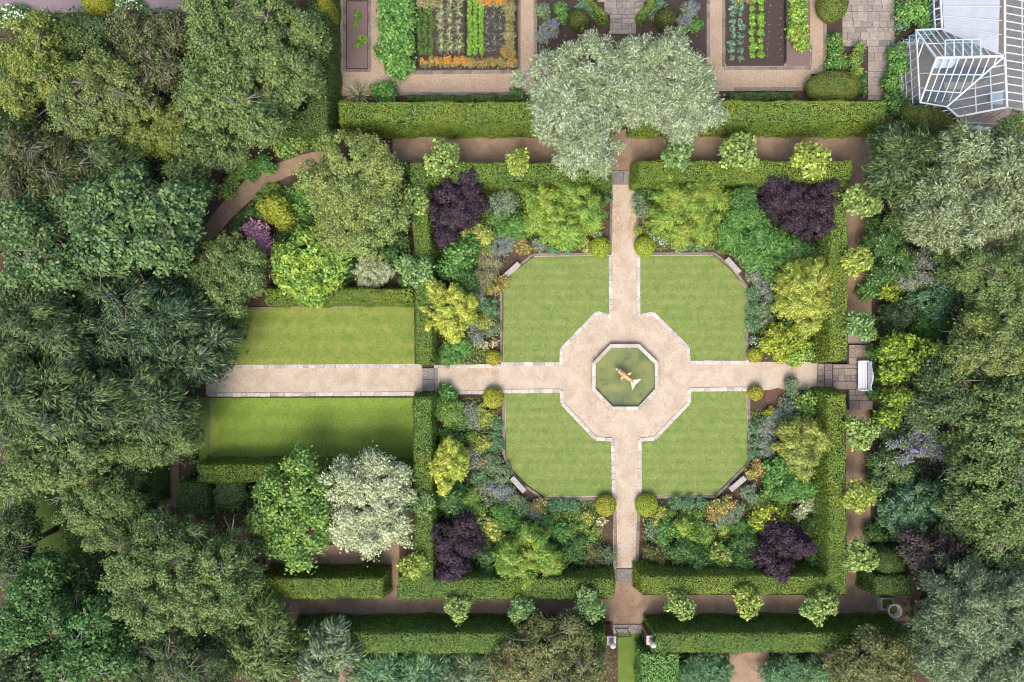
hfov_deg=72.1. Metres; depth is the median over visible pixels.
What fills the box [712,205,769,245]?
shrub
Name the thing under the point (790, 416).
shrub
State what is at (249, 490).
shrub
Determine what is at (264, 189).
shrub
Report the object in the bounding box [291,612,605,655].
yew hedge
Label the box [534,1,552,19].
shrub
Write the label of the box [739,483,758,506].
perennial
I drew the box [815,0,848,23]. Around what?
yew dome
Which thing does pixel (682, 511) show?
perennial
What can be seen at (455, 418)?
shrub
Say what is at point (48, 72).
woodland tree
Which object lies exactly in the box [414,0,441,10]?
marigold drift
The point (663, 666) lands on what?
yew hedge
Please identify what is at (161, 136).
woodland tree
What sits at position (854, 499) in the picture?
standard tree
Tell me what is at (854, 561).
standard tree
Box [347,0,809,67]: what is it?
seed bed soil
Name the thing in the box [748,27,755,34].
chard plant
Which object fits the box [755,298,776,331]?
perennial
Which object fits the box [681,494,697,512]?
catmint
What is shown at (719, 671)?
shrub
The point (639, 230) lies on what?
perennial
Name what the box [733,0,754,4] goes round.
marigold drift
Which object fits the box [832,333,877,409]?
pavement terrace
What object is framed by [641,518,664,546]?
perennial
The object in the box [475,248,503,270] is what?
perennial
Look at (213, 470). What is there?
yew hedge
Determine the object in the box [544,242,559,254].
catmint
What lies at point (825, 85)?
yew dome
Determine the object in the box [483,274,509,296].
perennial
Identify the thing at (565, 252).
catmint
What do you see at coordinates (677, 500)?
catmint
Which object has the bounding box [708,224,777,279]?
shrub
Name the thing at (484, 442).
perennial
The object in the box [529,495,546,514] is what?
perennial
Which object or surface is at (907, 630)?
understorey tree
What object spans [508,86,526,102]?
shrub
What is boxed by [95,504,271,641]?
woodland tree
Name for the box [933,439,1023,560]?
woodland tree
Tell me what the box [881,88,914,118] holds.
shrub
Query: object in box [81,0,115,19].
yew dome
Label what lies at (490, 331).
perennial
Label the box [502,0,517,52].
seeding grass
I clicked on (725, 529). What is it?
perennial
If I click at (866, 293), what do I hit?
shrub
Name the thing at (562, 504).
catmint
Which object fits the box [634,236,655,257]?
box ball
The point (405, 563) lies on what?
standard tree
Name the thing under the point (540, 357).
fallen leaves lawn
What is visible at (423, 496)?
standard tree
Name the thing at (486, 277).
perennial
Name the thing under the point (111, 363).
understorey tree
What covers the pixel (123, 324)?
woodland tree
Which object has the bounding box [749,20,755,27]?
chard plant
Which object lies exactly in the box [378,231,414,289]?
shrub
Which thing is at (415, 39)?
netting fence
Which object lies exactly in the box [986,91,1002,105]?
staging table
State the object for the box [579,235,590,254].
perennial
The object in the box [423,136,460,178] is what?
standard tree
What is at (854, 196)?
standard tree
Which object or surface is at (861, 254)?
standard tree
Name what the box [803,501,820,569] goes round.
shrub
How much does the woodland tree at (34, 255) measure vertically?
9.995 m
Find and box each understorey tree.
[0,43,31,91]
[0,70,45,114]
[0,100,41,161]
[0,422,22,447]
[0,633,34,663]
[37,6,89,63]
[42,179,96,240]
[63,566,104,612]
[67,264,117,316]
[70,9,115,53]
[82,329,129,373]
[102,459,148,491]
[104,591,145,628]
[107,508,143,554]
[120,159,153,179]
[146,264,193,289]
[183,218,210,252]
[200,608,243,658]
[211,479,249,511]
[882,197,911,236]
[897,625,926,658]
[929,244,982,287]
[931,502,987,549]
[932,426,977,462]
[946,342,991,398]
[953,550,991,587]
[1003,287,1023,339]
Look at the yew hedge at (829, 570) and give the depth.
52.63 m
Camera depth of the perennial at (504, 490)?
54.32 m
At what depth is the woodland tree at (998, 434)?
48.25 m
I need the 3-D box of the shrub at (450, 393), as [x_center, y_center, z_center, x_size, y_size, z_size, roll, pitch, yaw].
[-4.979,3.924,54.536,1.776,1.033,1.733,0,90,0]
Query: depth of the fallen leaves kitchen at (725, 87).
54.97 m
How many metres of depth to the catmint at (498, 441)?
54.64 m
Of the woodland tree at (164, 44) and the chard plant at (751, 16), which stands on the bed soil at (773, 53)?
the chard plant at (751, 16)
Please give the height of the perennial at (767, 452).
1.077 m
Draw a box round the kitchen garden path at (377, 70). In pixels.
[340,0,825,95]
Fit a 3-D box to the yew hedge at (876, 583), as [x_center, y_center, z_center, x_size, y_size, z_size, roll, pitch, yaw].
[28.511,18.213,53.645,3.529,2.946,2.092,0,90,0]
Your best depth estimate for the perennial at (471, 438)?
54.45 m
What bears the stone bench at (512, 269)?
on the ground at (512, 258)
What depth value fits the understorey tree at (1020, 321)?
49.91 m
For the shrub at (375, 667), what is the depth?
53.26 m
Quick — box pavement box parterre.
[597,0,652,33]
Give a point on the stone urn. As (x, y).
(895, 610)
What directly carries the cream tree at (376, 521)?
on the ground at (512, 258)
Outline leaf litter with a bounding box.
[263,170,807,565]
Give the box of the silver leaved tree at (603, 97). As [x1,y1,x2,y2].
[507,25,730,181]
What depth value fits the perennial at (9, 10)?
54.28 m
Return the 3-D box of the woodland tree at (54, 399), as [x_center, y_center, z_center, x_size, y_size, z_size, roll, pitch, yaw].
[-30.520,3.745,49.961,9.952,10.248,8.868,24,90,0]
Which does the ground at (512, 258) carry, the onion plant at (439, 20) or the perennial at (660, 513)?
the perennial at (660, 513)
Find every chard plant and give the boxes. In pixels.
[748,12,755,19]
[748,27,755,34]
[748,42,757,51]
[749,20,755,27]
[749,51,754,57]
[756,12,765,20]
[756,27,764,36]
[757,18,765,27]
[757,37,763,43]
[757,43,763,50]
[757,50,764,57]
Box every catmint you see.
[486,429,505,454]
[490,416,506,430]
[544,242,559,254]
[546,498,559,512]
[556,496,570,512]
[559,245,575,254]
[568,499,579,515]
[668,495,686,510]
[671,238,708,254]
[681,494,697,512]
[695,494,707,510]
[743,284,760,302]
[744,315,762,334]
[745,300,760,318]
[746,448,763,461]
[747,433,760,449]
[748,416,761,435]
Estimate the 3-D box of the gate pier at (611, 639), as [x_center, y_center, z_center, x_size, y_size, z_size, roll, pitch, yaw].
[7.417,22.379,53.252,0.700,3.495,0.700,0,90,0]
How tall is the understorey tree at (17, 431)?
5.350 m
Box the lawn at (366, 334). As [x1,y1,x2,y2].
[222,306,414,365]
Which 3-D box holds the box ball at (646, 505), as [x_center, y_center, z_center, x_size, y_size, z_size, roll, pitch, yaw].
[10.410,12.752,54.499,1.845,1.128,1.865,0,90,0]
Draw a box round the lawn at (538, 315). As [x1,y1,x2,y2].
[503,256,609,362]
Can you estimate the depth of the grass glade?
54.98 m
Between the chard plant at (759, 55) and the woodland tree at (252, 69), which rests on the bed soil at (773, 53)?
the chard plant at (759, 55)
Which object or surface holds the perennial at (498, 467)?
on the ground at (512, 258)
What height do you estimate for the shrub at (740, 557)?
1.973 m
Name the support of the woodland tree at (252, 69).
on the ground at (512, 258)
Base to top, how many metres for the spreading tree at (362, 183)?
6.115 m
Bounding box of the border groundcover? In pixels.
[435,189,813,566]
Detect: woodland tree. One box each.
[0,5,82,121]
[0,109,87,217]
[0,188,96,297]
[0,276,102,380]
[0,331,135,458]
[0,428,124,512]
[0,498,58,584]
[0,545,88,657]
[0,628,69,681]
[34,587,159,681]
[36,43,163,147]
[44,464,154,553]
[47,161,212,291]
[67,120,153,214]
[76,263,217,371]
[90,348,199,455]
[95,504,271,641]
[102,1,195,93]
[102,398,207,472]
[110,622,238,681]
[116,93,200,163]
[145,281,243,390]
[154,112,251,210]
[169,0,331,153]
[182,228,270,321]
[222,580,308,681]
[236,531,268,617]
[292,613,370,681]
[898,353,997,437]
[928,291,1023,387]
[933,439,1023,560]
[945,240,1023,322]
[952,372,1023,478]
[961,532,1023,581]
[984,106,1023,147]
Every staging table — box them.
[924,92,947,100]
[939,68,988,80]
[939,82,977,91]
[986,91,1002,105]
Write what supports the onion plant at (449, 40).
on the bed soil at (773, 53)
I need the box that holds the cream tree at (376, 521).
[316,440,420,566]
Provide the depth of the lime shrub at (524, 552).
52.48 m
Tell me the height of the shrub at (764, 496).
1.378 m
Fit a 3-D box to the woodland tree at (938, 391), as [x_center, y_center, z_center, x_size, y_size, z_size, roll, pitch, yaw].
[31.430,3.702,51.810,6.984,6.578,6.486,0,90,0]
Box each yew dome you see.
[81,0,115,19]
[317,0,338,24]
[568,8,589,32]
[654,7,675,30]
[804,70,861,102]
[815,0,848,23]
[869,544,906,574]
[897,99,961,142]
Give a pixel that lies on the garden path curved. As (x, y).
(226, 211)
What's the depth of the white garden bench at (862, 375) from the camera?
54.20 m
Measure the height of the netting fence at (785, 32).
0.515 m
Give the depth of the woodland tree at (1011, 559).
49.46 m
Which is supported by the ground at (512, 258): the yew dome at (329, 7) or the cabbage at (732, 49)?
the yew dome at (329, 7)
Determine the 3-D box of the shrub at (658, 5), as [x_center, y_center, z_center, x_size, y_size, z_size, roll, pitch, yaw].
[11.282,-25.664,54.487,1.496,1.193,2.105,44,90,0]
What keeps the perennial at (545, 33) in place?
on the bed soil at (773, 53)
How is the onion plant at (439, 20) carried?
on the bed soil at (773, 53)
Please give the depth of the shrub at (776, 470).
53.70 m
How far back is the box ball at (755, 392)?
54.20 m
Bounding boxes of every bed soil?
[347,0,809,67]
[414,0,866,96]
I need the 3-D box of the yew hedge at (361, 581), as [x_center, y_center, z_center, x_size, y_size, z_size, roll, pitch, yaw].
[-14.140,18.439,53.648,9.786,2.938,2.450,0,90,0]
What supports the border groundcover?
on the ground at (512, 258)
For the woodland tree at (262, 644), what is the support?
on the ground at (512, 258)
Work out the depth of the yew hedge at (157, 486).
53.26 m
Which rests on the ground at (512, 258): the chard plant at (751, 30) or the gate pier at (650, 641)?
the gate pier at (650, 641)
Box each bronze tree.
[485,608,610,681]
[821,623,917,681]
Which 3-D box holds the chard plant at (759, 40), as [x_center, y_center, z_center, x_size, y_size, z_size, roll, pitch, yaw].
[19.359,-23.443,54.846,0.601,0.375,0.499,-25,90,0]
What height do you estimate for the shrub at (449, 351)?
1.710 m
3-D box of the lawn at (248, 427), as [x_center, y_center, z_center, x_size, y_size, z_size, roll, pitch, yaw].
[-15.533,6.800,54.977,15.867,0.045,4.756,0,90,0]
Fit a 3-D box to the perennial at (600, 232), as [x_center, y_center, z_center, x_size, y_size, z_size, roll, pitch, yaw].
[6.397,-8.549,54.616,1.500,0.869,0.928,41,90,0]
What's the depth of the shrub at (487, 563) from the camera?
53.76 m
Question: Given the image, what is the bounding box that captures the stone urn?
[886,603,902,617]
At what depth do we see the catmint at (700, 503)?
54.59 m
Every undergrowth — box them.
[0,6,1023,681]
[291,32,911,681]
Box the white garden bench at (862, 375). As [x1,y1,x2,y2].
[856,361,873,390]
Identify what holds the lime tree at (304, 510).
on the ground at (512, 258)
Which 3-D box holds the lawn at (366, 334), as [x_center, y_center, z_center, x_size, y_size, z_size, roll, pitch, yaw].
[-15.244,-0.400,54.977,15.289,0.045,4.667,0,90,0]
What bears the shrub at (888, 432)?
on the ground at (512, 258)
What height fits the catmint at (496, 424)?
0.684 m
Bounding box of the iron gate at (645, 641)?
[642,631,647,650]
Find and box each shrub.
[213,162,250,200]
[215,484,256,511]
[229,203,262,233]
[239,151,277,185]
[239,216,277,255]
[251,190,299,230]
[252,182,282,203]
[270,135,329,159]
[273,210,319,246]
[277,179,309,204]
[291,199,312,233]
[295,178,315,207]
[334,256,362,289]
[340,651,410,681]
[351,255,396,289]
[364,550,384,563]
[368,77,399,103]
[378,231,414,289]
[393,651,452,681]
[396,160,412,193]
[434,229,480,285]
[434,396,469,435]
[434,480,482,526]
[436,425,465,443]
[437,335,474,368]
[437,382,458,401]
[437,652,495,681]
[447,262,480,295]
[458,485,487,516]
[460,219,496,246]
[471,539,497,575]
[474,511,506,543]
[478,240,497,256]
[487,189,519,221]
[487,205,528,241]
[487,502,529,536]
[490,520,567,593]
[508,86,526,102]
[517,180,607,252]
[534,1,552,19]
[539,512,574,545]
[553,0,569,24]
[555,532,589,569]
[574,0,594,19]
[576,534,603,567]
[598,544,617,566]
[633,187,654,201]
[639,543,670,566]
[642,171,733,251]
[646,0,668,21]
[653,516,676,551]
[660,536,712,572]
[668,514,701,544]
[674,16,706,35]
[676,650,736,681]
[696,543,717,566]
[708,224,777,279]
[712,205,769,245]
[722,526,759,572]
[725,183,760,217]
[729,515,759,538]
[739,213,801,265]
[748,499,790,536]
[753,482,778,506]
[753,652,833,681]
[758,321,808,363]
[761,456,791,488]
[762,261,784,285]
[771,470,820,507]
[772,233,821,268]
[775,310,802,337]
[783,337,816,367]
[784,376,799,399]
[784,411,793,422]
[790,386,817,418]
[790,494,815,520]
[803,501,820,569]
[851,279,883,303]
[857,73,868,97]
[858,209,919,288]
[861,442,921,496]
[863,343,883,400]
[863,521,890,544]
[868,411,907,447]
[872,329,938,428]
[874,38,912,94]
[874,475,951,542]
[876,293,923,331]
[877,281,903,303]
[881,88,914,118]
[881,418,949,466]
[890,0,939,29]
[892,20,909,31]
[893,246,941,294]
[904,275,964,323]
[909,314,951,341]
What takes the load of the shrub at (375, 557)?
on the ground at (512, 258)
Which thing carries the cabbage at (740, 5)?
on the bed soil at (773, 53)
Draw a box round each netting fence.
[415,1,415,66]
[784,0,786,62]
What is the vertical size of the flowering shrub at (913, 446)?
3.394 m
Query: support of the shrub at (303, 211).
on the ground at (512, 258)
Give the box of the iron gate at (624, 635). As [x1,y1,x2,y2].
[615,628,631,637]
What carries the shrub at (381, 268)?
on the ground at (512, 258)
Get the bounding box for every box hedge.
[406,93,530,103]
[580,0,607,26]
[634,0,657,26]
[724,90,795,101]
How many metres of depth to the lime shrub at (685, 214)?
52.66 m
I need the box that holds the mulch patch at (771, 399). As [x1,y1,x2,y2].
[765,388,788,406]
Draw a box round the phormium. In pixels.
[340,81,372,102]
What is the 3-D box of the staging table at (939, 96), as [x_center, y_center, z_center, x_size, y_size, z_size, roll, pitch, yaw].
[32.821,-18.934,54.650,1.600,0.700,0.600,0,90,0]
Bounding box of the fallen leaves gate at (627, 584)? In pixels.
[614,512,637,621]
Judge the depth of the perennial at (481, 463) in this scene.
54.37 m
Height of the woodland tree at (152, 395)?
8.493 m
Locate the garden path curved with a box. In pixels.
[205,151,326,240]
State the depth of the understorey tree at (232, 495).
52.80 m
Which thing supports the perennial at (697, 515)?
on the ground at (512, 258)
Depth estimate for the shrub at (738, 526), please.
54.16 m
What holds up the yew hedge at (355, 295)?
on the ground at (512, 258)
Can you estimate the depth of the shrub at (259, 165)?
53.93 m
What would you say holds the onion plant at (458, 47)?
on the bed soil at (773, 53)
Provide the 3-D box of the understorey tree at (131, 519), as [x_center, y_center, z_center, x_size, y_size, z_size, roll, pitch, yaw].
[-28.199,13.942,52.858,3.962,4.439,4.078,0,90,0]
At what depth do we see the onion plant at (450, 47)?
54.76 m
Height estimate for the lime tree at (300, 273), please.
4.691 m
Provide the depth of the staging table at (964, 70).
54.20 m
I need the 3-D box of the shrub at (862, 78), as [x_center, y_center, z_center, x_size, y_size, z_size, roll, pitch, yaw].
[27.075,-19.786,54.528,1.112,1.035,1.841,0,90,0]
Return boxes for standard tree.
[394,254,434,288]
[396,550,427,580]
[400,184,429,216]
[406,489,435,516]
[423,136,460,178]
[442,594,473,626]
[505,146,530,177]
[507,594,535,626]
[572,584,607,624]
[660,135,694,171]
[663,588,696,620]
[717,130,759,170]
[732,583,764,620]
[789,139,831,180]
[798,588,838,627]
[838,183,884,218]
[839,244,873,279]
[840,476,880,514]
[842,309,877,341]
[842,536,879,572]
[844,414,885,452]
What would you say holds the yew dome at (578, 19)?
on the ground at (512, 258)
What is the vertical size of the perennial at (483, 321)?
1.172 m
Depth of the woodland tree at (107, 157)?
49.53 m
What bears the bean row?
on the ground at (512, 258)
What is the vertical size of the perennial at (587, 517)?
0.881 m
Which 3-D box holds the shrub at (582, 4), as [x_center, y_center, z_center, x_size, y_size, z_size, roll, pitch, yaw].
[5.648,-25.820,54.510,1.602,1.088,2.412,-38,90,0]
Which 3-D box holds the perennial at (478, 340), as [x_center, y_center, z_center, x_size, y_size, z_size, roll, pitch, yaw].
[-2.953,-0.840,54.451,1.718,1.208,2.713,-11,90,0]
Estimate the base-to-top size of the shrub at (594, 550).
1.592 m
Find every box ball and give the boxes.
[482,387,503,408]
[485,350,501,365]
[590,237,610,257]
[594,495,616,516]
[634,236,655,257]
[635,494,657,516]
[746,347,762,362]
[747,385,763,400]
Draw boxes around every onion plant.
[433,14,446,24]
[435,9,445,20]
[438,40,447,51]
[444,35,452,44]
[444,41,456,53]
[454,43,465,52]
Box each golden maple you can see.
[418,276,479,344]
[427,434,472,497]
[768,411,835,482]
[770,251,837,338]
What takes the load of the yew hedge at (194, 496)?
on the ground at (512, 258)
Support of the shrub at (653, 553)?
on the ground at (512, 258)
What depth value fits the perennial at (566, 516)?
54.65 m
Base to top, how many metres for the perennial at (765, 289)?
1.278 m
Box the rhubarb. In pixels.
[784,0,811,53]
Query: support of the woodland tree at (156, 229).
on the ground at (512, 258)
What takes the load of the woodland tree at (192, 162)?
on the ground at (512, 258)
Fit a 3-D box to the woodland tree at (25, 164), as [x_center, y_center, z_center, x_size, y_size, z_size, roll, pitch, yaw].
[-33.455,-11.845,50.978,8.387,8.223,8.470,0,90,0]
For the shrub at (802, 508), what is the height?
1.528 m
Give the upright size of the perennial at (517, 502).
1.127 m
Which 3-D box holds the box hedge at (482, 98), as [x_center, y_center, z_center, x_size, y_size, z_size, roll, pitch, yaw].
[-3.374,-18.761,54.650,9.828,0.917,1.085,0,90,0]
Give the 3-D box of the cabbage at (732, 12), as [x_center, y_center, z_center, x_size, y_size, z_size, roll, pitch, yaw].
[17.210,-25.520,54.788,0.592,0.554,0.732,42,90,0]
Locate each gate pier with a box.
[605,624,615,648]
[641,623,656,647]
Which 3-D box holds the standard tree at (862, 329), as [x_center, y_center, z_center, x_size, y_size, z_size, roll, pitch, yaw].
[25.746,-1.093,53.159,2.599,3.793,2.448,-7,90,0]
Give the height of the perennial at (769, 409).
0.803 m
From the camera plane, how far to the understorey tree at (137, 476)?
50.95 m
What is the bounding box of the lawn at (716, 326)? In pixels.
[640,256,744,360]
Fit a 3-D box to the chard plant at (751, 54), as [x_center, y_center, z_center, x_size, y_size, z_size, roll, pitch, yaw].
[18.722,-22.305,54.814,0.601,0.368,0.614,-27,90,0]
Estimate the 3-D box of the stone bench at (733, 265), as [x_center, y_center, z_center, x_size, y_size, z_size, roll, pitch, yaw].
[17.147,-5.841,54.768,0.420,0.466,1.500,-42,90,0]
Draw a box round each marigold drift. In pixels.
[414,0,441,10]
[419,53,470,69]
[461,54,517,69]
[477,0,508,9]
[499,48,519,67]
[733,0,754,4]
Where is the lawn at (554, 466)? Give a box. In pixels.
[505,393,611,496]
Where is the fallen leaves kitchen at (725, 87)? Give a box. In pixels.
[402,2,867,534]
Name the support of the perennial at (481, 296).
on the ground at (512, 258)
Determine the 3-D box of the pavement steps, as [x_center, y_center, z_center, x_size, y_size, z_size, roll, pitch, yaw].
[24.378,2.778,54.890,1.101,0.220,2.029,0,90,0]
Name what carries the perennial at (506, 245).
on the ground at (512, 258)
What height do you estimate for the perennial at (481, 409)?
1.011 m
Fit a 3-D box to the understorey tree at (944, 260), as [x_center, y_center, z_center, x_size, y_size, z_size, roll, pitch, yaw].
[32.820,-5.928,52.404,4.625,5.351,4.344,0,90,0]
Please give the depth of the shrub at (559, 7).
54.41 m
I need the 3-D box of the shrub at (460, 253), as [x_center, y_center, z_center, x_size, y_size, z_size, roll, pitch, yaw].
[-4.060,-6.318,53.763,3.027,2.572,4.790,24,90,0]
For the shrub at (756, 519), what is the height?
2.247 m
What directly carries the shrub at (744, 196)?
on the ground at (512, 258)
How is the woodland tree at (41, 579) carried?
on the ground at (512, 258)
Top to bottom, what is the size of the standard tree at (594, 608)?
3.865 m
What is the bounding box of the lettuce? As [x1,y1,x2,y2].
[467,14,472,22]
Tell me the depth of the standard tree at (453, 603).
51.97 m
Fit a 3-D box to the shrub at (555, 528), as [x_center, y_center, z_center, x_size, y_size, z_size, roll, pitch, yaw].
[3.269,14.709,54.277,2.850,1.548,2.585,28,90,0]
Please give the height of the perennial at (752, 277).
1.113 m
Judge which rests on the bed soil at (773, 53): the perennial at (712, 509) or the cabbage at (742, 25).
the cabbage at (742, 25)
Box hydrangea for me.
[708,541,733,568]
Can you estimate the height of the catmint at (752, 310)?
0.672 m
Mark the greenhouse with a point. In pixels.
(976, 34)
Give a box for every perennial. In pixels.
[0,1,28,35]
[110,0,147,21]
[399,216,409,232]
[461,400,481,430]
[462,469,473,484]
[464,430,478,444]
[465,320,486,346]
[466,447,482,468]
[470,432,494,456]
[470,467,490,487]
[471,478,499,507]
[472,266,498,291]
[473,288,486,302]
[474,403,494,427]
[474,455,490,474]
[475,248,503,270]
[475,310,495,332]
[476,294,499,321]
[479,338,500,351]
[482,321,500,337]
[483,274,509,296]
[484,452,512,486]
[484,477,518,505]
[490,230,517,257]
[506,493,531,517]
[512,236,532,255]
[525,508,549,527]
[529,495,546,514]
[531,236,545,254]
[535,17,559,45]
[550,510,561,521]
[560,510,571,521]
[563,519,601,548]
[571,509,582,522]
[577,509,595,530]
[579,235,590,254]
[589,229,601,237]
[593,516,608,533]
[630,193,651,219]
[633,226,642,235]
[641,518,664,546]
[648,232,667,246]
[649,505,669,526]
[665,508,677,517]
[675,0,700,30]
[677,505,697,518]
[692,510,702,519]
[694,518,714,548]
[702,493,738,521]
[713,500,744,528]
[717,522,730,535]
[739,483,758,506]
[743,257,768,285]
[744,456,767,480]
[745,335,759,348]
[753,277,776,303]
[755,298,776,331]
[755,415,782,438]
[755,430,779,459]
[763,406,774,420]
[771,395,797,421]
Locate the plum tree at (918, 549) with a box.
[894,525,968,589]
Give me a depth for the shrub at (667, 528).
54.12 m
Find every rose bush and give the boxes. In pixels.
[820,31,848,70]
[845,39,866,76]
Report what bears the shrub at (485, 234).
on the ground at (512, 258)
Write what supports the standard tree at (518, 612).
on the ground at (512, 258)
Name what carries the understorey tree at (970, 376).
on the ground at (512, 258)
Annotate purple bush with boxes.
[426,167,492,251]
[428,509,488,582]
[746,513,820,588]
[756,173,843,245]
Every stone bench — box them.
[504,262,520,276]
[510,476,525,492]
[725,257,740,274]
[729,475,746,491]
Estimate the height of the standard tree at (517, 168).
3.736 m
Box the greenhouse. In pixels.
[895,0,1023,130]
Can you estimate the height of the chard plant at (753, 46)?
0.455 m
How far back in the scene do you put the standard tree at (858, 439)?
51.54 m
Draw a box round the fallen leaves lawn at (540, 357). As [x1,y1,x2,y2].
[217,260,783,491]
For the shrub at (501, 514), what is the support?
on the ground at (512, 258)
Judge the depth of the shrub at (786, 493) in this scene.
53.53 m
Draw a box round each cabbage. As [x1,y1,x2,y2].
[726,39,735,48]
[727,46,735,52]
[728,3,736,10]
[729,9,736,18]
[729,24,736,31]
[737,2,746,10]
[737,20,745,30]
[737,32,744,39]
[737,46,743,54]
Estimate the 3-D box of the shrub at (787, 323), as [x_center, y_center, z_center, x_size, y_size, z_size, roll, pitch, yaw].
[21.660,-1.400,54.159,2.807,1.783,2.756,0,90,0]
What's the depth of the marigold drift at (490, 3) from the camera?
54.60 m
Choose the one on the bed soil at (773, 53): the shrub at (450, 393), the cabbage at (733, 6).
the cabbage at (733, 6)
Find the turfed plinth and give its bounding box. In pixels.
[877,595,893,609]
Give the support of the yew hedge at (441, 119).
on the ground at (512, 258)
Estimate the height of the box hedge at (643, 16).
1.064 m
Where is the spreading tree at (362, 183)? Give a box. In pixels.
[291,128,411,265]
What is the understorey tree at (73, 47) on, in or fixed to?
on the ground at (512, 258)
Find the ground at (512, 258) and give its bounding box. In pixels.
[0,0,1023,681]
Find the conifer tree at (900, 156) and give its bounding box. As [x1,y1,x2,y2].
[858,113,948,214]
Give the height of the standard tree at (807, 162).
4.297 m
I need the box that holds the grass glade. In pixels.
[0,489,90,578]
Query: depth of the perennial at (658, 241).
54.55 m
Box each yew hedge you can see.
[139,463,171,503]
[176,474,220,514]
[196,455,415,484]
[261,562,392,600]
[264,285,418,308]
[279,0,342,143]
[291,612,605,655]
[338,100,570,139]
[397,391,616,600]
[409,161,611,364]
[626,99,886,138]
[628,158,853,192]
[632,386,847,596]
[633,640,680,681]
[641,611,905,655]
[809,180,849,363]
[855,569,914,595]
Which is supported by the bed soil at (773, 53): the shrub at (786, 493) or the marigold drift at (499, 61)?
the marigold drift at (499, 61)
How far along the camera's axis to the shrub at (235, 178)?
54.13 m
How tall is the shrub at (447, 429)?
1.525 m
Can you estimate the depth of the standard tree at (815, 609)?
51.62 m
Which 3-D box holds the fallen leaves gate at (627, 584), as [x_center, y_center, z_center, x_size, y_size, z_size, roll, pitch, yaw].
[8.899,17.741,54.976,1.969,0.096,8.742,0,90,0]
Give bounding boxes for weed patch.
[353,8,361,25]
[354,34,367,49]
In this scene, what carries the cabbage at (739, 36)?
on the bed soil at (773, 53)
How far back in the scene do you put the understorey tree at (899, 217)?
52.25 m
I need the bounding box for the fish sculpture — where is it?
[615,367,640,389]
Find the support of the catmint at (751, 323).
on the ground at (512, 258)
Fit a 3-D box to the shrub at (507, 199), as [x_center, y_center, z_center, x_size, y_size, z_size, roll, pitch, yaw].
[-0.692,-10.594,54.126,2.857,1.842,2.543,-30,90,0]
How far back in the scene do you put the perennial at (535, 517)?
54.38 m
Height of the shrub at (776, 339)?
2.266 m
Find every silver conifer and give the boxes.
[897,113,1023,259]
[906,545,1023,681]
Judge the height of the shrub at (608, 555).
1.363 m
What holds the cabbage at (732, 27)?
on the bed soil at (773, 53)
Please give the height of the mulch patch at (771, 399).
0.050 m
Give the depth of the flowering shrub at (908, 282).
52.98 m
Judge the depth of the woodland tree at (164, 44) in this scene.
49.88 m
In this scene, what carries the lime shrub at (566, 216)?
on the ground at (512, 258)
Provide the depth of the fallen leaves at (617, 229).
54.97 m
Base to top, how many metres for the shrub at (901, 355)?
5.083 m
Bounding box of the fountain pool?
[592,344,658,409]
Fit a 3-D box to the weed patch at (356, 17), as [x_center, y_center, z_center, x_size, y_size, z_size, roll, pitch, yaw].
[-12.042,-25.245,54.920,0.844,0.397,1.487,0,90,0]
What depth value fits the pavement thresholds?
54.91 m
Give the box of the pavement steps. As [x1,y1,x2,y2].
[817,364,831,389]
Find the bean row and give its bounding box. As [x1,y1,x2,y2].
[371,0,419,83]
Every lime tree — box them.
[244,440,339,575]
[268,225,352,311]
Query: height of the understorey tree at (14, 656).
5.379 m
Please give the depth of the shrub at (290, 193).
54.14 m
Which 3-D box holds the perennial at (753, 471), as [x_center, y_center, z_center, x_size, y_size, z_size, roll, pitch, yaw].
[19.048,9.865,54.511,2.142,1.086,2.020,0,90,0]
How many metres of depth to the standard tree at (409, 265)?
51.59 m
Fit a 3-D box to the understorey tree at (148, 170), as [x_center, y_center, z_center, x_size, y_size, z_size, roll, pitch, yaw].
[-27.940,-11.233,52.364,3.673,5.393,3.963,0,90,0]
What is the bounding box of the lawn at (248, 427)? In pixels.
[211,398,414,457]
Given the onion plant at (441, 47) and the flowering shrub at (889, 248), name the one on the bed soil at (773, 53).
the onion plant at (441, 47)
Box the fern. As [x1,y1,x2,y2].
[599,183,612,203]
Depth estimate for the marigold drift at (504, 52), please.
54.62 m
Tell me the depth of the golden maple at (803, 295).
51.92 m
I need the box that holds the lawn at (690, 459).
[641,391,747,494]
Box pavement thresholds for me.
[422,170,641,632]
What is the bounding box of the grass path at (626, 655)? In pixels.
[199,398,638,681]
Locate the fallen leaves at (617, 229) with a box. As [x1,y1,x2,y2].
[612,188,637,267]
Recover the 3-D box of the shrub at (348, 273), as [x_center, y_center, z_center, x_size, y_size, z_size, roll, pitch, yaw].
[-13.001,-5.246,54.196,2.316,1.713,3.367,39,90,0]
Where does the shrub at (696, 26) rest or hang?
on the ground at (512, 258)
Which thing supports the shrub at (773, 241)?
on the ground at (512, 258)
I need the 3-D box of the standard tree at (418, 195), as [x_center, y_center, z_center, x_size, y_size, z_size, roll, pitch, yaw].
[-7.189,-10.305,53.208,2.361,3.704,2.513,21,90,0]
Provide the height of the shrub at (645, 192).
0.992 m

